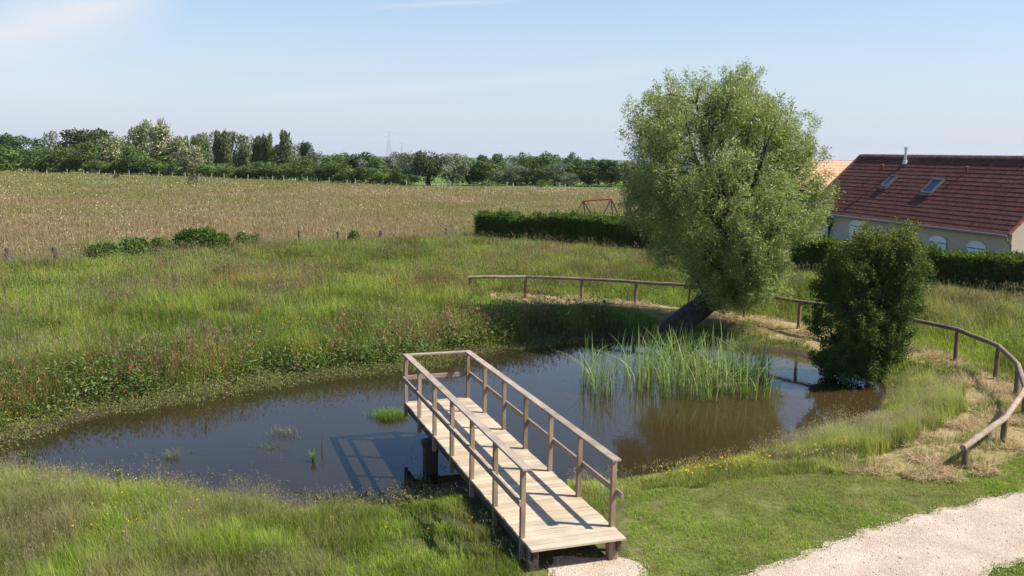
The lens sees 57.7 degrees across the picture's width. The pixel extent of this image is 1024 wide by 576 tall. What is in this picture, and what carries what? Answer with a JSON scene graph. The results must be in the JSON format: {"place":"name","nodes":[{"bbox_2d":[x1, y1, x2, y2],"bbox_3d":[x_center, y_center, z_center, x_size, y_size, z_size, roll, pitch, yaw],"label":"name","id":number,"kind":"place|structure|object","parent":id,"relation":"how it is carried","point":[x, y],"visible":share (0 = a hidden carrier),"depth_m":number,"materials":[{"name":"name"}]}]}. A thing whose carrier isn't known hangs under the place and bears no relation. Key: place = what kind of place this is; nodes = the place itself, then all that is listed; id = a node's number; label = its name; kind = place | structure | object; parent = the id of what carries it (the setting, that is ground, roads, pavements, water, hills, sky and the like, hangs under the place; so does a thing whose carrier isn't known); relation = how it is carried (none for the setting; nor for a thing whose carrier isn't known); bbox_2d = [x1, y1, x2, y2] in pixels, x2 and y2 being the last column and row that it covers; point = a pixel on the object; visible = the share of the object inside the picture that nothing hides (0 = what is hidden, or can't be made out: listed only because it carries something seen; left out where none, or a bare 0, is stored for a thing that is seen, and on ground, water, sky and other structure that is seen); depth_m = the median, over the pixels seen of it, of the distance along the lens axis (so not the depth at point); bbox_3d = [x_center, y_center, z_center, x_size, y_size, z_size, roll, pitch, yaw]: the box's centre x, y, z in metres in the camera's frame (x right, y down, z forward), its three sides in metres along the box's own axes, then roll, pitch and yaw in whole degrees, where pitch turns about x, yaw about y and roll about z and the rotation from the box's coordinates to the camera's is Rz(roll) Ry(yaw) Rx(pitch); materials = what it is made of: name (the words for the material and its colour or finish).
{"place":"outdoors","nodes":[
{"label":"outdoors","id":0,"kind":"place"},
{"bbox_2d":[0,170,795,264],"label":"field grass","id":1,"kind":"structure","parent":0,"point":[272,190],"depth_m":85.08,"materials":[{"name":"beige plant"}]},
{"bbox_2d":[96,154,763,171],"bbox_3d":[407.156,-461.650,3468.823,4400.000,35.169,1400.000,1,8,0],"label":"hills","id":2,"kind":"structure","parent":0,"point":[489,159],"depth_m":3139.74,"materials":[{"name":"green plant"}]},
{"bbox_2d":[0,339,880,503],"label":"water","id":3,"kind":"structure","parent":0,"point":[670,427],"depth_m":20.44,"materials":[{"name":"liquid"}]},
{"bbox_2d":[18,447,35,463],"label":"water plant","id":4,"kind":"object","parent":3,"relation":"in","point":[32,457],"visible":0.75,"depth_m":17.58,"materials":[{"name":"green plant"}]},
{"bbox_2d":[361,405,410,421],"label":"grass tuft","id":5,"kind":"object","parent":3,"relation":"on","point":[392,414],"visible":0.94,"depth_m":20.91,"materials":[{"name":"green plant"}]},
{"bbox_2d":[11,341,869,499],"bbox_3d":[0.186,2.791,21.664,20.663,0.232,10.689,-5,10,-37],"label":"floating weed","id":6,"kind":"object","parent":3,"relation":"on","point":[389,431],"visible":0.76,"depth_m":18.54,"materials":[{"name":"green plant"}]},
{"bbox_2d":[551,336,635,391],"bbox_3d":[2.136,1.850,24.173,2.728,1.430,3.186,-2,9,-21],"label":"reed clump","id":7,"kind":"object","parent":3,"relation":"on","point":[590,379],"visible":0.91,"depth_m":24.14,"materials":[{"name":"green plant"}]},
{"bbox_2d":[581,336,659,395],"bbox_3d":[2.691,1.953,23.361,2.123,1.479,2.596,1,8,0],"label":"reed clump","id":8,"kind":"object","parent":3,"relation":"on","point":[600,382],"visible":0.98,"depth_m":23.44,"materials":[{"name":"green plant"}]},
{"bbox_2d":[597,326,657,393],"bbox_3d":[3.316,1.762,24.627,2.581,1.508,2.936,1,8,0],"label":"reed clump","id":9,"kind":"object","parent":3,"relation":"on","point":[638,373],"visible":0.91,"depth_m":24.58,"materials":[{"name":"green plant"}]},
{"bbox_2d":[619,320,822,401],"bbox_3d":[5.429,1.732,24.861,5.792,1.565,6.284,1,8,0],"label":"reed clump","id":10,"kind":"object","parent":3,"relation":"on","point":[681,366],"visible":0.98,"depth_m":24.14,"materials":[{"name":"green plant"}]},
{"bbox_2d":[0,155,1023,575],"bbox_3d":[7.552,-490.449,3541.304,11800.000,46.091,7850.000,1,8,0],"label":"ground","id":11,"kind":"structure","parent":0,"point":[512,545],"depth_m":15.53,"materials":[{"name":"green plant"}]},
{"bbox_2d":[0,144,32,171],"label":"bush","id":12,"kind":"object","parent":11,"relation":"on","point":[11,163],"visible":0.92,"depth_m":185.68,"materials":[{"name":"green plant"}]},
{"bbox_2d":[1,134,46,170],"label":"broadleaf tree","id":13,"kind":"object","parent":11,"relation":"on","point":[18,142],"visible":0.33,"depth_m":192.71,"materials":[{"name":"green plant"}]},
{"bbox_2d":[20,146,59,172],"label":"bush","id":14,"kind":"object","parent":11,"relation":"on","point":[31,163],"visible":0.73,"depth_m":182.35,"materials":[{"name":"green plant"}]},
{"bbox_2d":[41,129,57,156],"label":"slender tree","id":15,"kind":"object","parent":11,"relation":"on","point":[46,136],"visible":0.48,"depth_m":190.68,"materials":[{"name":"green plant"}]},
{"bbox_2d":[39,156,71,172],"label":"bush","id":16,"kind":"object","parent":11,"relation":"on","point":[49,167],"visible":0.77,"depth_m":180.40,"materials":[{"name":"green plant"}]},
{"bbox_2d":[48,145,83,172],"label":"broadleaf tree","id":17,"kind":"object","parent":11,"relation":"on","point":[59,153],"visible":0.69,"depth_m":180.74,"materials":[{"name":"green plant"}]},
{"bbox_2d":[51,127,90,170],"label":"broadleaf tree","id":18,"kind":"object","parent":11,"relation":"on","point":[73,135],"visible":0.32,"depth_m":196.28,"materials":[{"name":"green plant"}]},
{"bbox_2d":[66,139,98,173],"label":"broadleaf tree","id":19,"kind":"object","parent":11,"relation":"on","point":[88,149],"visible":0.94,"depth_m":179.19,"materials":[{"name":"green plant"}]},
{"bbox_2d":[71,128,117,164],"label":"broadleaf tree","id":20,"kind":"object","parent":11,"relation":"on","point":[94,136],"visible":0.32,"depth_m":192.34,"materials":[{"name":"green plant"}]},
{"bbox_2d":[79,159,114,173],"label":"bush","id":21,"kind":"object","parent":11,"relation":"on","point":[98,167],"visible":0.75,"depth_m":178.36,"materials":[{"name":"green plant"}]},
{"bbox_2d":[83,241,127,259],"bbox_3d":[-19.595,-1.753,44.891,2.301,1.093,1.378,1,8,0],"label":"bramble thicket","id":22,"kind":"object","parent":11,"relation":"on","point":[93,248],"visible":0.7,"depth_m":44.61,"materials":[{"name":"green plant"}]},
{"bbox_2d":[95,134,127,167],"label":"blossoming tree","id":23,"kind":"object","parent":11,"relation":"on","point":[107,152],"visible":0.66,"depth_m":185.26,"materials":[{"name":"green plant"}]},
{"bbox_2d":[101,162,128,173],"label":"bush","id":24,"kind":"object","parent":11,"relation":"on","point":[118,170],"visible":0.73,"depth_m":177.35,"materials":[{"name":"green plant"}]},
{"bbox_2d":[113,126,148,157],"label":"blossoming tree","id":25,"kind":"object","parent":11,"relation":"on","point":[129,132],"visible":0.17,"depth_m":190.67,"materials":[{"name":"green plant"}]},
{"bbox_2d":[114,143,150,174],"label":"broadleaf tree","id":26,"kind":"object","parent":11,"relation":"on","point":[128,149],"visible":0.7,"depth_m":176.36,"materials":[{"name":"green plant"}]},
{"bbox_2d":[119,236,152,255],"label":"bramble thicket","id":27,"kind":"object","parent":11,"relation":"on","point":[127,243],"visible":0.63,"depth_m":45.80,"materials":[{"name":"green plant"}]},
{"bbox_2d":[129,119,159,172],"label":"blossoming tree","id":28,"kind":"object","parent":11,"relation":"on","point":[143,126],"visible":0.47,"depth_m":189.35,"materials":[{"name":"green plant"}]},
{"bbox_2d":[126,155,173,175],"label":"bush","id":29,"kind":"object","parent":11,"relation":"on","point":[139,165],"visible":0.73,"depth_m":174.36,"materials":[{"name":"green plant"}]},
{"bbox_2d":[146,123,182,163],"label":"blossoming tree","id":30,"kind":"object","parent":11,"relation":"on","point":[158,134],"visible":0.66,"depth_m":179.58,"materials":[{"name":"green plant"}]},
{"bbox_2d":[150,237,179,253],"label":"bramble thicket","id":31,"kind":"object","parent":11,"relation":"on","point":[157,240],"visible":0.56,"depth_m":46.70,"materials":[{"name":"green plant"}]},
{"bbox_2d":[151,160,187,175],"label":"bush","id":32,"kind":"object","parent":11,"relation":"on","point":[164,169],"visible":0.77,"depth_m":173.12,"materials":[{"name":"green plant"}]},
{"bbox_2d":[159,135,190,174],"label":"blossoming tree","id":33,"kind":"object","parent":11,"relation":"on","point":[180,141],"visible":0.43,"depth_m":178.28,"materials":[{"name":"green plant"}]},
{"bbox_2d":[173,144,208,176],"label":"blossoming tree","id":34,"kind":"object","parent":11,"relation":"on","point":[195,161],"visible":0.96,"depth_m":169.67,"materials":[{"name":"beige plant"}]},
{"bbox_2d":[186,135,211,175],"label":"broadleaf tree","id":35,"kind":"object","parent":11,"relation":"on","point":[203,148],"visible":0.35,"depth_m":176.92,"materials":[{"name":"green plant"}]},
{"bbox_2d":[190,131,213,173],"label":"willow tree","id":36,"kind":"object","parent":11,"relation":"on","point":[204,137],"visible":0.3,"depth_m":182.04,"materials":[{"name":"green plant"}]},
{"bbox_2d":[172,226,234,253],"bbox_3d":[-15.993,-2.447,48.183,3.454,1.610,2.066,1,8,0],"label":"bramble thicket","id":37,"kind":"object","parent":11,"relation":"on","point":[206,233],"visible":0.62,"depth_m":47.71,"materials":[{"name":"green plant"}]},
{"bbox_2d":[193,163,228,177],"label":"bush","id":38,"kind":"object","parent":11,"relation":"on","point":[205,169],"visible":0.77,"depth_m":167.32,"materials":[{"name":"green plant"}]},
{"bbox_2d":[211,129,222,176],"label":"poplar tree","id":39,"kind":"object","parent":11,"relation":"on","point":[216,146],"visible":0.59,"depth_m":173.54,"materials":[{"name":"green plant"}]},
{"bbox_2d":[219,128,232,173],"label":"poplar tree","id":40,"kind":"object","parent":11,"relation":"on","point":[225,147],"visible":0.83,"depth_m":172.56,"materials":[{"name":"green plant"}]},
{"bbox_2d":[214,167,245,178],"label":"bush","id":41,"kind":"object","parent":11,"relation":"on","point":[223,170],"visible":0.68,"depth_m":164.40,"materials":[{"name":"green plant"}]},
{"bbox_2d":[227,131,251,168],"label":"broadleaf tree","id":42,"kind":"object","parent":11,"relation":"on","point":[234,137],"visible":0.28,"depth_m":177.31,"materials":[{"name":"green plant"}]},
{"bbox_2d":[237,142,250,174],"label":"poplar tree","id":43,"kind":"object","parent":11,"relation":"on","point":[243,156],"visible":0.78,"depth_m":170.07,"materials":[{"name":"green plant"}]},
{"bbox_2d":[233,230,259,247],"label":"bramble thicket","id":44,"kind":"object","parent":11,"relation":"on","point":[240,234],"visible":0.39,"depth_m":50.23,"materials":[{"name":"green plant"}]},
{"bbox_2d":[235,161,267,178],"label":"bush","id":45,"kind":"object","parent":11,"relation":"on","point":[258,167],"visible":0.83,"depth_m":161.47,"materials":[{"name":"green plant"}]},
{"bbox_2d":[250,135,261,177],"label":"poplar tree","id":46,"kind":"object","parent":11,"relation":"on","point":[255,151],"visible":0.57,"depth_m":168.18,"materials":[{"name":"green plant"}]},
{"bbox_2d":[258,134,266,178],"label":"poplar tree","id":47,"kind":"object","parent":11,"relation":"on","point":[262,152],"visible":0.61,"depth_m":167.33,"materials":[{"name":"green plant"}]},
{"bbox_2d":[265,133,273,178],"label":"poplar tree","id":48,"kind":"object","parent":11,"relation":"on","point":[268,144],"visible":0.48,"depth_m":166.51,"materials":[{"name":"green plant"}]},
{"bbox_2d":[265,144,282,168],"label":"broadleaf tree","id":49,"kind":"object","parent":11,"relation":"on","point":[274,159],"visible":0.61,"depth_m":164.78,"materials":[{"name":"green plant"}]},
{"bbox_2d":[0,447,556,575],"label":"bank grass","id":50,"kind":"structure","parent":11,"relation":"on","point":[43,511],"depth_m":12.90,"materials":[{"name":"green plant"}]},
{"bbox_2d":[262,162,295,179],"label":"bush","id":51,"kind":"object","parent":11,"relation":"on","point":[278,172],"visible":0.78,"depth_m":158.63,"materials":[{"name":"green plant"}]},
{"bbox_2d":[278,128,294,178],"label":"poplar tree","id":52,"kind":"object","parent":11,"relation":"on","point":[286,153],"visible":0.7,"depth_m":164.55,"materials":[{"name":"green plant"}]},
{"bbox_2d":[290,143,303,178],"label":"broadleaf tree","id":53,"kind":"object","parent":11,"relation":"on","point":[297,146],"visible":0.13,"depth_m":169.00,"materials":[{"name":"green plant"}]},
{"bbox_2d":[285,157,314,180],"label":"tree","id":54,"kind":"object","parent":11,"relation":"on","point":[306,164],"visible":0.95,"depth_m":156.48,"materials":[{"name":"green plant"}]},
{"bbox_2d":[299,140,316,179],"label":"broadleaf tree","id":55,"kind":"object","parent":11,"relation":"on","point":[304,149],"visible":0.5,"depth_m":161.28,"materials":[{"name":"green plant"}]},
{"bbox_2d":[0,291,617,426],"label":"dock plants","id":56,"kind":"object","parent":11,"relation":"on","point":[292,360],"visible":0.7,"depth_m":25.09,"materials":[{"name":"green plant"}]},
{"bbox_2d":[0,170,622,253],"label":"field daisies","id":57,"kind":"object","parent":11,"relation":"on","point":[242,204],"visible":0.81,"depth_m":91.68,"materials":[{"name":"plant"}]},
{"bbox_2d":[301,165,333,181],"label":"bush","id":58,"kind":"object","parent":11,"relation":"on","point":[316,172],"visible":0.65,"depth_m":154.18,"materials":[{"name":"green plant"}]},
{"bbox_2d":[304,151,332,178],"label":"willow tree","id":59,"kind":"object","parent":11,"relation":"on","point":[313,156],"visible":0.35,"depth_m":159.93,"materials":[{"name":"green plant"}]},
{"bbox_2d":[319,154,351,181],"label":"tree","id":60,"kind":"object","parent":11,"relation":"on","point":[332,169],"visible":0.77,"depth_m":152.42,"materials":[{"name":"green plant"}]},
{"bbox_2d":[330,167,367,183],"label":"bush","id":61,"kind":"object","parent":11,"relation":"on","point":[339,176],"visible":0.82,"depth_m":149.42,"materials":[{"name":"green plant"}]},
{"bbox_2d":[347,151,376,182],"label":"broadleaf tree","id":62,"kind":"object","parent":11,"relation":"on","point":[356,160],"visible":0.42,"depth_m":154.49,"materials":[{"name":"green plant"}]},
{"bbox_2d":[355,166,379,183],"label":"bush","id":63,"kind":"object","parent":11,"relation":"on","point":[362,171],"visible":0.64,"depth_m":148.28,"materials":[{"name":"green plant"}]},
{"bbox_2d":[0,326,748,509],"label":"marsh plants","id":64,"kind":"object","parent":11,"relation":"on","point":[430,495],"visible":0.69,"depth_m":21.98,"materials":[{"name":"green plant"}]},
{"bbox_2d":[364,157,390,182],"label":"broadleaf tree","id":65,"kind":"object","parent":11,"relation":"on","point":[376,162],"visible":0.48,"depth_m":152.25,"materials":[{"name":"green plant"}]},
{"bbox_2d":[372,171,397,184],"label":"bush","id":66,"kind":"object","parent":11,"relation":"on","point":[384,177],"visible":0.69,"depth_m":145.78,"materials":[{"name":"green plant"}]},
{"bbox_2d":[383,151,411,182],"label":"willow tree","id":67,"kind":"object","parent":11,"relation":"on","point":[388,160],"visible":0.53,"depth_m":155.06,"materials":[{"name":"green plant"}]},
{"bbox_2d":[388,166,421,184],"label":"bush","id":68,"kind":"object","parent":11,"relation":"on","point":[408,176],"visible":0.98,"depth_m":143.37,"materials":[{"name":"green plant"}]},
{"bbox_2d":[396,150,420,179],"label":"willow tree","id":69,"kind":"object","parent":11,"relation":"on","point":[402,162],"visible":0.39,"depth_m":154.23,"materials":[{"name":"green plant"}]},
{"bbox_2d":[409,150,443,185],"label":"oak tree","id":70,"kind":"object","parent":11,"relation":"on","point":[422,163],"visible":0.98,"depth_m":144.13,"materials":[{"name":"green plant"}]},
{"bbox_2d":[2,312,872,555],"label":"buttercups","id":71,"kind":"object","parent":11,"relation":"on","point":[480,509],"visible":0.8,"depth_m":16.42,"materials":[{"name":"yellow plant"}]},
{"bbox_2d":[433,153,470,185],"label":"willow tree","id":72,"kind":"object","parent":11,"relation":"on","point":[445,159],"visible":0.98,"depth_m":145.25,"materials":[{"name":"green plant"}]},
{"bbox_2d":[455,163,486,185],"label":"broadleaf tree","id":73,"kind":"object","parent":11,"relation":"on","point":[469,179],"visible":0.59,"depth_m":148.99,"materials":[{"name":"green plant"}]},
{"bbox_2d":[466,158,499,185],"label":"broadleaf tree","id":74,"kind":"object","parent":11,"relation":"on","point":[482,167],"visible":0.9,"depth_m":148.82,"materials":[{"name":"green plant"}]},
{"bbox_2d":[484,153,508,181],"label":"broadleaf tree","id":75,"kind":"object","parent":11,"relation":"on","point":[498,158],"visible":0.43,"depth_m":155.26,"materials":[{"name":"green plant"}]},
{"bbox_2d":[484,170,510,185],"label":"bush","id":76,"kind":"object","parent":11,"relation":"on","point":[503,175],"visible":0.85,"depth_m":150.30,"materials":[{"name":"green plant"}]},
{"bbox_2d":[500,155,521,181],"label":"willow tree","id":77,"kind":"object","parent":11,"relation":"on","point":[514,160],"visible":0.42,"depth_m":161.68,"materials":[{"name":"green plant"}]},
{"bbox_2d":[0,226,1023,426],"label":"meadow grass","id":78,"kind":"structure","parent":11,"relation":"on","point":[274,266],"depth_m":31.33,"materials":[{"name":"green plant"}]},
{"bbox_2d":[402,350,625,570],"bbox_3d":[-0.355,3.139,15.907,1.597,2.602,7.635,-2,9,-19],"label":"footbridge","id":79,"kind":"object","parent":11,"relation":"on","point":[534,505],"visible":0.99,"depth_m":14.53,"materials":[{"name":"brown wood"}]},
{"bbox_2d":[503,163,530,185],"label":"willow tree","id":80,"kind":"object","parent":11,"relation":"on","point":[515,171],"visible":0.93,"depth_m":150.53,"materials":[{"name":"green plant"}]},
{"bbox_2d":[517,152,540,184],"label":"broadleaf tree","id":81,"kind":"object","parent":11,"relation":"on","point":[522,162],"visible":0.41,"depth_m":156.30,"materials":[{"name":"green plant"}]},
{"bbox_2d":[519,168,548,185],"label":"broadleaf tree","id":82,"kind":"object","parent":11,"relation":"on","point":[534,175],"visible":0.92,"depth_m":151.06,"materials":[{"name":"green plant"}]},
{"bbox_2d":[524,151,559,182],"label":"broadleaf tree","id":83,"kind":"object","parent":11,"relation":"on","point":[546,159],"visible":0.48,"depth_m":157.00,"materials":[{"name":"green plant"}]},
{"bbox_2d":[542,162,567,185],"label":"willow tree","id":84,"kind":"object","parent":11,"relation":"on","point":[559,167],"visible":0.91,"depth_m":151.78,"materials":[{"name":"green plant"}]},
{"bbox_2d":[553,173,580,185],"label":"willow tree","id":85,"kind":"object","parent":11,"relation":"on","point":[565,181],"visible":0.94,"depth_m":151.66,"materials":[{"name":"green plant"}]},
{"bbox_2d":[562,152,584,183],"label":"broadleaf tree","id":86,"kind":"object","parent":11,"relation":"on","point":[569,160],"visible":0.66,"depth_m":157.19,"materials":[{"name":"green plant"}]},
{"bbox_2d":[577,163,600,186],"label":"broadleaf tree","id":87,"kind":"object","parent":11,"relation":"on","point":[591,177],"visible":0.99,"depth_m":151.50,"materials":[{"name":"green plant"}]},
{"bbox_2d":[576,198,619,216],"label":"swing frame","id":88,"kind":"object","parent":11,"relation":"on","point":[584,201],"visible":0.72,"depth_m":80.88,"materials":[{"name":"red paint"}]},
{"bbox_2d":[593,159,623,186],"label":"broadleaf tree","id":89,"kind":"object","parent":11,"relation":"on","point":[610,173],"visible":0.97,"depth_m":151.61,"materials":[{"name":"green plant"}]},
{"bbox_2d":[619,161,642,185],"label":"broadleaf tree","id":90,"kind":"object","parent":11,"relation":"on","point":[631,172],"visible":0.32,"depth_m":158.37,"materials":[{"name":"green plant"}]},
{"bbox_2d":[613,60,845,338],"bbox_3d":[6.812,-2.635,29.886,7.249,9.483,7.321,1,8,0],"label":"willow tree","id":91,"kind":"object","parent":11,"relation":"on","point":[744,249],"visible":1,"depth_m":28.59,"materials":[{"name":"green plant"}]},
{"bbox_2d":[468,275,1023,468],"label":"round pole fence","id":92,"kind":"object","parent":11,"relation":"on","point":[1002,421],"visible":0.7,"depth_m":24.46,"materials":[{"name":"brown wood"}]},
{"bbox_2d":[472,208,1023,295],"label":"hedge","id":93,"kind":"object","parent":11,"relation":"on","point":[988,266],"visible":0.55,"depth_m":50.89,"materials":[{"name":"green plant"}]},
{"bbox_2d":[485,289,1023,482],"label":"straw mulch","id":94,"kind":"object","parent":11,"relation":"on","point":[971,370],"visible":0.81,"depth_m":19.48,"materials":[{"name":"beige plant"}]},
{"bbox_2d":[566,362,969,521],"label":"shore grass","id":95,"kind":"structure","parent":11,"relation":"on","point":[909,409],"depth_m":17.69,"materials":[{"name":"green plant"}]},
{"bbox_2d":[758,160,851,205],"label":"neighbour house","id":96,"kind":"structure","parent":11,"relation":"on","point":[839,166],"depth_m":88.90,"materials":[{"name":"orange tile"}]},
{"bbox_2d":[801,216,938,387],"bbox_3d":[9.504,0.386,24.689,3.165,4.597,3.011,1,8,0],"label":"hawthorn bush","id":97,"kind":"object","parent":11,"relation":"on","point":[872,342],"visible":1,"depth_m":24.12,"materials":[{"name":"green plant"}]},
{"bbox_2d":[808,147,1023,253],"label":"house","id":98,"kind":"structure","parent":11,"relation":"on","point":[972,203],"depth_m":52.18,"materials":[{"name":"tile"}]},
{"bbox_2d":[0,0,1023,160],"label":"sky","id":99,"kind":"structure","parent":0,"point":[932,77],"materials":[{"name":"blue"}]},
{"bbox_2d":[541,486,1023,575],"bbox_3d":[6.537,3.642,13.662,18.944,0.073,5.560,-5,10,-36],"label":"path","id":100,"kind":"structure","parent":0,"point":[905,542],"depth_m":13.05,"materials":[{"name":"beige gravel"}]},
{"bbox_2d":[621,451,1023,575],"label":"lawn","id":101,"kind":"structure","parent":0,"point":[852,524],"depth_m":14.51,"materials":[{"name":"green plant"}]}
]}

